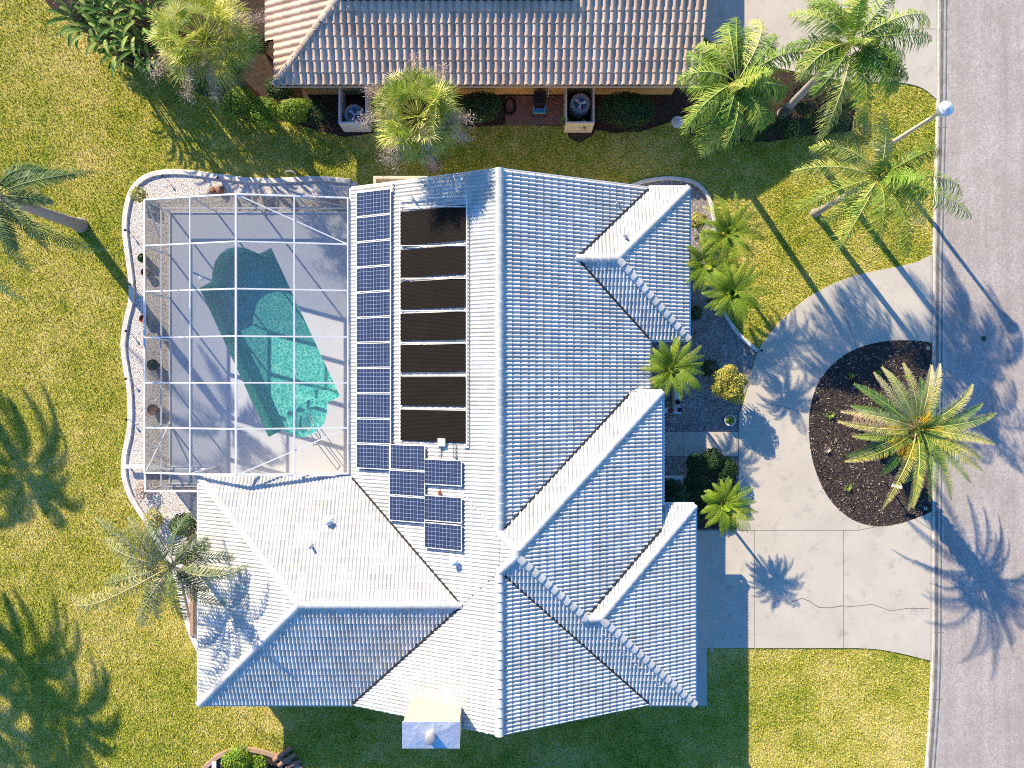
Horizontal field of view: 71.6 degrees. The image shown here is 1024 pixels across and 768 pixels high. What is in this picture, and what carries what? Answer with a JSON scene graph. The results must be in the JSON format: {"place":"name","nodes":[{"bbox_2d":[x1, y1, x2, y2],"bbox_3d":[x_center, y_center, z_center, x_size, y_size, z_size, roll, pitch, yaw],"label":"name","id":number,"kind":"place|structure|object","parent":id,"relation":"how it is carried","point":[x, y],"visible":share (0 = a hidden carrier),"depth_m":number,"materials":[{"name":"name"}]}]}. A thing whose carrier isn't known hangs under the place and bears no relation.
{"place":"outdoors","nodes":[
{"label":"outdoors","id":0,"kind":"place"},
{"bbox_2d":[0,0,936,767],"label":"lawn","id":1,"kind":"structure","parent":0,"point":[186,648],"depth_m":32.00,"materials":[{"name":"plant"}]},
{"bbox_2d":[0,162,106,302],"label":"coconut palm","id":2,"kind":"object","parent":1,"relation":"on","point":[14,200],"visible":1,"depth_m":26.38,"materials":[{"name":"green plant"}]},
{"bbox_2d":[46,0,273,95],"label":"mulch bed","id":3,"kind":"object","parent":1,"relation":"on","point":[254,5],"visible":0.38,"depth_m":31.99,"materials":[{"name":"red soil"}]},
{"bbox_2d":[44,0,111,47],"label":"banana plant","id":4,"kind":"object","parent":3,"relation":"on","point":[63,18],"visible":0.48,"depth_m":29.44,"materials":[{"name":"green plant"}]},
{"bbox_2d":[65,0,102,30],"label":"shrub","id":5,"kind":"object","parent":3,"relation":"on","point":[76,4],"visible":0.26,"depth_m":30.28,"materials":[{"name":"green plant"}]},
{"bbox_2d":[60,0,138,62],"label":"banana plant","id":6,"kind":"object","parent":3,"relation":"on","point":[96,45],"visible":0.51,"depth_m":29.16,"materials":[{"name":"green plant"}]},
{"bbox_2d":[77,0,149,38],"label":"banana plant","id":7,"kind":"object","parent":3,"relation":"on","point":[135,6],"visible":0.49,"depth_m":28.84,"materials":[{"name":"green plant"}]},
{"bbox_2d":[94,0,143,33],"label":"shrub","id":8,"kind":"object","parent":3,"relation":"on","point":[116,4],"visible":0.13,"depth_m":30.39,"materials":[{"name":"green plant"}]},
{"bbox_2d":[83,4,156,77],"bbox_3d":[-16.040,-14.027,30.305,2.826,3.443,2.834,0,90,0],"label":"banana plant","id":9,"kind":"object","parent":3,"relation":"on","point":[112,65],"visible":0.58,"depth_m":29.27,"materials":[{"name":"green plant"}]},
{"bbox_2d":[79,0,164,56],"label":"banana plant","id":10,"kind":"object","parent":3,"relation":"on","point":[106,29],"visible":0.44,"depth_m":28.70,"materials":[{"name":"green plant"}]},
{"bbox_2d":[120,32,153,66],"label":"shrub","id":11,"kind":"object","parent":3,"relation":"on","point":[132,56],"visible":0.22,"depth_m":30.41,"materials":[{"name":"green plant"}]},
{"bbox_2d":[103,2,182,78],"bbox_3d":[-14.886,-13.980,30.210,3.051,3.632,2.947,0,90,0],"label":"banana plant","id":12,"kind":"object","parent":3,"relation":"on","point":[128,47],"visible":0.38,"depth_m":28.79,"materials":[{"name":"green plant"}]},
{"bbox_2d":[111,0,190,51],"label":"banana plant","id":13,"kind":"object","parent":3,"relation":"on","point":[127,25],"visible":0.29,"depth_m":28.40,"materials":[{"name":"green plant"}]},
{"bbox_2d":[143,0,273,109],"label":"fan palm","id":14,"kind":"object","parent":3,"relation":"on","point":[174,13],"visible":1,"depth_m":27.32,"materials":[{"name":"green plant"}]},
{"bbox_2d":[250,33,270,53],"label":"shrub","id":15,"kind":"object","parent":3,"relation":"on","point":[260,38],"visible":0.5,"depth_m":30.97,"materials":[{"name":"green plant"}]},
{"bbox_2d":[127,175,357,637],"bbox_3d":[-11.843,1.217,31.988,11.286,0.001,21.516,0,90,0],"label":"gravel bed","id":16,"kind":"object","parent":1,"relation":"on","point":[169,505],"visible":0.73,"depth_m":31.99,"materials":[{"name":"beige gravel"}]},
{"bbox_2d":[128,187,147,202],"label":"shrub","id":17,"kind":"object","parent":16,"relation":"on","point":[142,195],"visible":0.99,"depth_m":31.48,"materials":[{"name":"green plant"}]},
{"bbox_2d":[137,253,142,262],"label":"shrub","id":18,"kind":"object","parent":16,"relation":"on","point":[140,257],"visible":0.59,"depth_m":31.65,"materials":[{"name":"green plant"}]},
{"bbox_2d":[134,477,147,501],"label":"shrub","id":19,"kind":"object","parent":16,"relation":"on","point":[140,489],"visible":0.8,"depth_m":31.57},
{"bbox_2d":[141,506,163,530],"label":"shrub","id":20,"kind":"object","parent":16,"relation":"on","point":[158,522],"visible":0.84,"depth_m":31.46,"materials":[{"name":"yellow plant"}]},
{"bbox_2d":[72,511,249,627],"bbox_3d":[-13.576,7.411,28.974,5.882,6.199,4.973,27,90,0],"label":"coconut palm","id":21,"kind":"object","parent":16,"relation":"on","point":[182,556],"visible":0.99,"depth_m":27.22,"materials":[{"name":"green plant"}]},
{"bbox_2d":[153,508,169,524],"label":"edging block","id":22,"kind":"structure","parent":16,"relation":"on","point":[166,520],"depth_m":31.80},
{"bbox_2d":[168,512,196,536],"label":"shrub","id":23,"kind":"object","parent":16,"relation":"on","point":[174,519],"visible":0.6,"depth_m":30.61,"materials":[{"name":"green plant"}]},
{"bbox_2d":[190,589,194,635],"bbox_3d":[-14.377,10.249,31.910,0.140,0.180,2.100,0,90,0],"label":"edging board","id":24,"kind":"object","parent":16,"relation":"on","point":[192,620],"visible":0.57,"depth_m":31.82,"materials":[{"name":"brown wood"}]},
{"bbox_2d":[208,186,215,193],"bbox_3d":[-13.485,-8.718,31.942,0.323,0.244,0.344,26,90,0],"label":"rock","id":25,"kind":"object","parent":16,"relation":"on","point":[212,190],"visible":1,"depth_m":31.86,"materials":[{"name":"brown stone"}]},
{"bbox_2d":[215,185,223,193],"bbox_3d":[-13.144,-8.734,31.936,0.395,0.308,0.398,0,90,0],"label":"rock","id":26,"kind":"object","parent":16,"relation":"on","point":[219,189],"visible":0.98,"depth_m":31.83,"materials":[{"name":"brown stone"}]},
{"bbox_2d":[121,169,350,650],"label":"kerb","id":27,"kind":"structure","parent":16,"relation":"on","point":[137,183],"depth_m":31.90,"materials":[{"name":"grey concrete"}]},
{"bbox_2d":[209,752,293,767],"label":"mulch bed","id":28,"kind":"object","parent":1,"relation":"on","point":[271,763],"visible":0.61,"depth_m":31.99,"materials":[{"name":"brown soil"}]},
{"bbox_2d":[212,761,216,767],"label":"edging block","id":29,"kind":"structure","parent":28,"relation":"on","point":[214,764],"depth_m":31.88,"materials":[{"name":"white concrete"}]},
{"bbox_2d":[220,745,254,767],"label":"shrub","id":30,"kind":"object","parent":28,"relation":"on","point":[239,755],"visible":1,"depth_m":31.15,"materials":[{"name":"green plant"}]},
{"bbox_2d":[202,746,302,767],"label":"kerb","id":31,"kind":"structure","parent":28,"relation":"on","point":[216,757],"depth_m":31.91,"materials":[{"name":"beige concrete"}]},
{"bbox_2d":[248,754,267,767],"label":"shrub","id":32,"kind":"object","parent":28,"relation":"on","point":[259,761],"visible":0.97,"depth_m":31.33,"materials":[{"name":"green plant"}]},
{"bbox_2d":[272,746,292,761],"bbox_3d":[-10.303,16.618,31.887,0.999,0.222,0.210,-36,90,0],"label":"log","id":33,"kind":"object","parent":28,"relation":"on","point":[282,754],"visible":1,"depth_m":31.81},
{"bbox_2d":[277,752,296,767],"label":"log","id":34,"kind":"object","parent":28,"relation":"on","point":[285,760],"visible":1,"depth_m":31.80,"materials":[{"name":"brown wood"}]},
{"bbox_2d":[286,759,301,767],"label":"log","id":35,"kind":"object","parent":28,"relation":"on","point":[294,763],"visible":1,"depth_m":31.82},
{"bbox_2d":[171,213,346,482],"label":"pool deck","id":36,"kind":"structure","parent":1,"relation":"on","point":[324,313],"depth_m":31.97,"materials":[{"name":"white concrete"}]},
{"bbox_2d":[122,193,348,491],"bbox_3d":[-12.085,-1.610,30.413,10.590,3.175,12.300,0,90,0],"label":"screen enclosure","id":37,"kind":"object","parent":36,"relation":"on","point":[156,466],"visible":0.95,"depth_m":30.20,"materials":[{"name":"white metal"}]},
{"bbox_2d":[200,247,339,445],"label":"swimming pool","id":38,"kind":"structure","parent":36,"relation":"in","point":[265,313],"depth_m":33.15,"materials":[{"name":"liquid"}]},
{"bbox_2d":[373,176,427,183],"bbox_3d":[-4.894,-8.638,31.550,2.384,0.900,0.960,0,90,0],"label":"equipment screen","id":39,"kind":"object","parent":1,"relation":"on","point":[379,179],"visible":0.36,"depth_m":31.10,"materials":[{"name":"beige paint"}]},
{"bbox_2d":[356,52,481,176],"bbox_3d":[-3.530,-9.901,28.498,4.349,7.077,4.712,-29,90,0],"label":"fan palm","id":40,"kind":"object","parent":1,"relation":"on","point":[423,142],"visible":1,"depth_m":26.15,"materials":[{"name":"green plant"}]},
{"bbox_2d":[196,167,697,748],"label":"house","id":41,"kind":"structure","parent":1,"relation":"on","point":[492,533],"depth_m":28.14,"materials":[{"name":"white tile"}]},
{"bbox_2d":[265,0,707,96],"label":"house","id":42,"kind":"structure","parent":1,"relation":"on","point":[515,46],"depth_m":28.89,"materials":[{"name":"beige tile"}]},
{"bbox_2d":[213,57,854,142],"bbox_3d":[1.010,-12.783,31.990,29.143,0.001,3.867,0,90,0],"label":"mulch bed","id":43,"kind":"object","parent":1,"relation":"on","point":[676,102],"visible":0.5,"depth_m":31.99,"materials":[{"name":"red soil"}]},
{"bbox_2d":[219,87,257,121],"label":"shrub","id":44,"kind":"object","parent":43,"relation":"on","point":[238,105],"visible":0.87,"depth_m":30.87,"materials":[{"name":"green plant"}]},
{"bbox_2d":[244,96,283,130],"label":"shrub","id":45,"kind":"object","parent":43,"relation":"on","point":[266,108],"visible":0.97,"depth_m":30.89,"materials":[{"name":"green plant"}]},
{"bbox_2d":[264,76,294,103],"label":"shrub","id":46,"kind":"object","parent":43,"relation":"on","point":[281,93],"visible":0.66,"depth_m":31.14,"materials":[{"name":"green plant"}]},
{"bbox_2d":[277,98,315,123],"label":"shrub","id":47,"kind":"object","parent":43,"relation":"on","point":[301,114],"visible":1,"depth_m":30.84,"materials":[{"name":"green plant"}]},
{"bbox_2d":[307,100,328,128],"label":"shrub","id":48,"kind":"object","parent":43,"relation":"on","point":[316,121],"visible":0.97,"depth_m":31.11,"materials":[{"name":"green plant"}]},
{"bbox_2d":[344,104,364,121],"bbox_3d":[-6.949,-11.872,31.570,0.920,0.820,0.920,0,90,0],"label":"air conditioner","id":49,"kind":"object","parent":43,"relation":"on","point":[352,112],"visible":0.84,"depth_m":31.20,"materials":[{"name":"white metal"}]},
{"bbox_2d":[338,85,371,131],"bbox_3d":[-6.943,-12.174,31.450,1.222,1.100,1.653,0,90,0],"label":"privacy screen","id":50,"kind":"object","parent":43,"relation":"on","point":[347,126],"visible":0.91,"depth_m":31.28,"materials":[{"name":"white paint"}]},
{"bbox_2d":[459,91,502,123],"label":"hedge","id":51,"kind":"object","parent":43,"relation":"on","point":[478,111],"visible":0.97,"depth_m":30.76,"materials":[{"name":"green plant"}]},
{"bbox_2d":[506,96,567,124],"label":"patio","id":52,"kind":"structure","parent":43,"relation":"on","point":[523,113],"depth_m":31.97,"materials":[{"name":"brick"}]},
{"bbox_2d":[504,97,516,115],"bbox_3d":[-0.086,-12.503,31.915,0.584,0.105,0.856,0,90,0],"label":"garden hose","id":53,"kind":"object","parent":52,"relation":"on","point":[505,109],"visible":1,"depth_m":31.90,"materials":[{"name":"black plastic"}]},
{"bbox_2d":[533,91,545,117],"bbox_3d":[1.218,-12.401,31.510,0.540,0.920,0.840,0,90,0],"label":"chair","id":54,"kind":"object","parent":52,"relation":"on","point":[539,99],"visible":1,"depth_m":31.13,"materials":[{"name":"black metal"}]},
{"bbox_2d":[564,85,594,132],"bbox_3d":[2.958,-12.160,31.400,1.250,1.200,1.681,0,90,0],"label":"privacy screen","id":55,"kind":"object","parent":43,"relation":"on","point":[572,126],"visible":0.98,"depth_m":31.08,"materials":[{"name":"beige paint"}]},
{"bbox_2d":[569,93,590,119],"bbox_3d":[3.010,-12.351,31.570,0.920,0.820,0.920,0,90,0],"label":"air conditioner","id":56,"kind":"object","parent":43,"relation":"on","point":[579,106],"visible":1,"depth_m":31.26,"materials":[{"name":"white metal"}]},
{"bbox_2d":[596,91,655,130],"bbox_3d":[4.973,-11.958,31.164,2.684,1.747,1.738,0,90,0],"label":"hedge","id":57,"kind":"object","parent":43,"relation":"on","point":[646,106],"visible":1,"depth_m":30.69,"materials":[{"name":"green plant"}]},
{"bbox_2d":[671,116,682,127],"bbox_3d":[7.444,-11.802,31.970,0.540,0.060,0.540,0,90,0],"label":"stepping stone","id":58,"kind":"object","parent":43,"relation":"on","point":[676,121],"visible":0.91,"depth_m":31.94,"materials":[{"name":"grey stone"}]},
{"bbox_2d":[692,108,727,144],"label":"shrub","id":59,"kind":"object","parent":43,"relation":"on","point":[705,129],"visible":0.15,"depth_m":31.18,"materials":[{"name":"green plant"}]},
{"bbox_2d":[675,17,808,157],"bbox_3d":[8.188,-11.085,28.412,5.405,7.280,4.185,-45,90,0],"label":"queen palm","id":60,"kind":"object","parent":43,"relation":"on","point":[755,82],"visible":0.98,"depth_m":25.80,"materials":[{"name":"green plant"}]},
{"bbox_2d":[736,103,779,141],"bbox_3d":[10.815,-11.585,31.464,2.099,1.150,1.737,0,90,0],"label":"shrub","id":61,"kind":"object","parent":43,"relation":"on","point":[760,134],"visible":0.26,"depth_m":31.23,"materials":[{"name":"green plant"}]},
{"bbox_2d":[771,102,817,144],"bbox_3d":[12.366,-11.597,31.474,1.940,1.128,1.856,26,90,0],"label":"shrub","id":62,"kind":"object","parent":43,"relation":"on","point":[788,125],"visible":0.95,"depth_m":31.16,"materials":[{"name":"green plant"}]},
{"bbox_2d":[782,74,830,115],"bbox_3d":[13.090,-12.824,31.458,2.120,1.160,1.784,34,90,0],"label":"shrub","id":63,"kind":"object","parent":43,"relation":"on","point":[802,101],"visible":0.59,"depth_m":31.15,"materials":[{"name":"green plant"}]},
{"bbox_2d":[813,101,851,136],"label":"shrub","id":64,"kind":"object","parent":43,"relation":"on","point":[836,120],"visible":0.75,"depth_m":31.18,"materials":[{"name":"green plant"}]},
{"bbox_2d":[829,81,858,111],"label":"shrub","id":65,"kind":"object","parent":43,"relation":"on","point":[849,104],"visible":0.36,"depth_m":31.15,"materials":[{"name":"green plant"}]},
{"bbox_2d":[777,0,931,139],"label":"queen palm","id":66,"kind":"object","parent":43,"relation":"on","point":[885,66],"visible":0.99,"depth_m":25.08,"materials":[{"name":"green plant"}]},
{"bbox_2d":[560,115,569,128],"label":"spiky plant","id":67,"kind":"object","parent":1,"relation":"on","point":[563,120],"visible":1,"depth_m":31.02,"materials":[{"name":"green plant"}]},
{"bbox_2d":[640,180,755,431],"bbox_3d":[8.195,-3.549,31.988,5.713,0.001,11.426,0,90,0],"label":"gravel bed","id":68,"kind":"object","parent":1,"relation":"on","point":[719,340],"visible":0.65,"depth_m":31.99,"materials":[{"name":"grey gravel"}]},
{"bbox_2d":[639,336,704,399],"bbox_3d":[6.622,-0.667,30.500,2.746,3.042,2.723,0,90,0],"label":"pygmy palm","id":69,"kind":"object","parent":68,"relation":"on","point":[672,359],"visible":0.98,"depth_m":29.24,"materials":[{"name":"green plant"}]},
{"bbox_2d":[664,390,680,413],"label":"planter wall","id":70,"kind":"structure","parent":68,"relation":"on","point":[675,406],"depth_m":31.50,"materials":[{"name":"white paint"}]},
{"bbox_2d":[632,176,758,351],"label":"kerb","id":71,"kind":"structure","parent":68,"relation":"on","point":[727,318],"depth_m":31.90,"materials":[{"name":"white concrete"}]},
{"bbox_2d":[691,305,702,320],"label":"shrub","id":72,"kind":"object","parent":68,"relation":"on","point":[694,310],"visible":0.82,"depth_m":31.52,"materials":[{"name":"green plant"}]},
{"bbox_2d":[691,211,707,228],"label":"shrub","id":73,"kind":"object","parent":68,"relation":"on","point":[697,224],"visible":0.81,"depth_m":31.30,"materials":[{"name":"yellow plant"}]},
{"bbox_2d":[700,358,718,377],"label":"shrub","id":74,"kind":"object","parent":68,"relation":"on","point":[710,371],"visible":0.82,"depth_m":31.27,"materials":[{"name":"green plant"}]},
{"bbox_2d":[686,230,749,292],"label":"pygmy palm","id":75,"kind":"object","parent":68,"relation":"on","point":[709,266],"visible":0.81,"depth_m":29.41,"materials":[{"name":"green plant"}]},
{"bbox_2d":[710,363,747,404],"bbox_3d":[9.365,0.017,31.054,1.632,1.951,1.847,0,90,0],"label":"shrub","id":76,"kind":"object","parent":68,"relation":"on","point":[728,385],"visible":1,"depth_m":30.30,"materials":[{"name":"yellow plant"}]},
{"bbox_2d":[724,415,735,425],"bbox_3d":[9.710,1.623,31.706,0.504,0.567,0.504,0,90,0],"label":"plant pot","id":77,"kind":"object","parent":68,"relation":"on","point":[729,420],"visible":1,"depth_m":31.58,"materials":[{"name":"white ceramic"}]},
{"bbox_2d":[696,191,766,266],"bbox_3d":[9.022,-6.311,30.427,3.122,3.206,3.156,0,90,0],"label":"pygmy palm","id":78,"kind":"object","parent":68,"relation":"on","point":[717,238],"visible":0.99,"depth_m":29.13,"materials":[{"name":"green plant"}]},
{"bbox_2d":[702,259,768,323],"bbox_3d":[9.187,-3.816,30.392,2.764,3.269,2.570,-40,90,0],"label":"pygmy palm","id":79,"kind":"object","parent":68,"relation":"on","point":[734,284],"visible":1,"depth_m":29.09,"materials":[{"name":"green plant"}]},
{"bbox_2d":[664,456,737,529],"bbox_3d":[7.978,4.905,31.988,4.415,0.001,3.347,0,90,0],"label":"gravel bed","id":80,"kind":"object","parent":1,"relation":"on","point":[675,465],"visible":0.17,"depth_m":31.99,"materials":[{"name":"grey gravel"}]},
{"bbox_2d":[664,475,689,501],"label":"planter wall","id":81,"kind":"structure","parent":80,"relation":"on","point":[680,477],"depth_m":31.50,"materials":[{"name":"white paint"}]},
{"bbox_2d":[664,478,690,501],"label":"shrub","id":82,"kind":"object","parent":80,"relation":"on","point":[675,486],"visible":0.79,"depth_m":30.97,"materials":[{"name":"green plant"}]},
{"bbox_2d":[690,457,735,528],"bbox_3d":[9.060,4.905,31.980,2.078,0.001,3.232,0,90,0],"label":"mulch bed","id":83,"kind":"object","parent":80,"relation":"on","point":[703,524],"visible":0.3,"depth_m":31.98,"materials":[{"name":"brown wood"}]},
{"bbox_2d":[683,447,738,521],"bbox_3d":[8.789,4.453,31.474,2.481,1.127,3.362,0,90,0],"label":"hedge","id":84,"kind":"object","parent":83,"relation":"on","point":[720,464],"visible":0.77,"depth_m":31.11,"materials":[{"name":"green plant"}]},
{"bbox_2d":[699,478,758,536],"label":"pygmy palm","id":85,"kind":"object","parent":83,"relation":"on","point":[727,511],"visible":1,"depth_m":29.50,"materials":[{"name":"green plant"}]},
{"bbox_2d":[808,340,932,526],"bbox_3d":[16.130,2.224,31.965,5.540,0.001,8.387,0,90,0],"label":"mulch bed","id":86,"kind":"object","parent":1,"relation":"on","point":[839,476],"visible":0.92,"depth_m":31.96,"materials":[{"name":"brown wood"}]},
{"bbox_2d":[826,411,834,419],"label":"plant","id":87,"kind":"object","parent":86,"relation":"on","point":[830,415],"visible":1,"depth_m":31.89,"materials":[{"name":"green plant"}]},
{"bbox_2d":[844,484,851,491],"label":"plant","id":88,"kind":"object","parent":86,"relation":"on","point":[849,487],"visible":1,"depth_m":31.88,"materials":[{"name":"green plant"}]},
{"bbox_2d":[837,363,995,510],"bbox_3d":[15.391,2.038,28.992,6.175,6.072,5.755,0,90,0],"label":"date palm","id":89,"kind":"object","parent":86,"relation":"on","point":[935,438],"visible":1,"depth_m":27.18,"materials":[{"name":"green plant"}]},
{"bbox_2d":[788,111,971,257],"bbox_3d":[13.688,-7.304,28.445,5.799,7.157,5.680,-35,90,0],"label":"queen palm","id":90,"kind":"object","parent":1,"relation":"on","point":[898,182],"visible":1,"depth_m":26.22,"materials":[{"name":"green plant"}]},
{"bbox_2d":[875,101,953,153],"bbox_3d":[16.505,-10.474,29.430,0.600,5.180,0.594,0,90,0],"label":"street lamp","id":91,"kind":"object","parent":1,"relation":"on","point":[945,108],"visible":0.88,"depth_m":27.55,"materials":[{"name":"metal"}]},
{"bbox_2d":[664,255,931,705],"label":"driveway","id":92,"kind":"structure","parent":0,"point":[808,342],"depth_m":31.95,"materials":[{"name":"concrete"}]},
{"bbox_2d":[697,31,930,647],"bbox_3d":[13.387,-3.881,31.946,11.385,0.001,32.647,0,90,0],"label":"driveway joint","id":93,"kind":"object","parent":92,"relation":"on","point":[786,530],"visible":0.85,"depth_m":31.95,"materials":[{"name":"grey concrete"}]},
{"bbox_2d":[792,598,928,610],"bbox_3d":[15.659,10.023,31.944,6.199,0.001,0.376,5,90,0],"label":"driveway crack","id":94,"kind":"object","parent":92,"relation":"on","point":[860,605],"visible":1,"depth_m":31.94,"materials":[{"name":"grey concrete"}]},
{"bbox_2d":[705,0,936,99],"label":"driveway","id":95,"kind":"structure","parent":0,"point":[920,66],"depth_m":31.95,"materials":[{"name":"concrete"}]},
{"bbox_2d":[937,0,1023,767],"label":"road","id":96,"kind":"structure","parent":0,"point":[982,718],"depth_m":31.99,"materials":[{"name":"grey asphalt"}]},
{"bbox_2d":[924,0,948,767],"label":"kerb","id":97,"kind":"structure","parent":96,"relation":"on","point":[932,662],"depth_m":31.96,"materials":[{"name":"concrete"}]},
{"bbox_2d":[929,0,946,767],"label":"gutter","id":98,"kind":"object","parent":97,"relation":"on","point":[937,411],"visible":0.89,"depth_m":31.93,"materials":[{"name":"grey concrete"}]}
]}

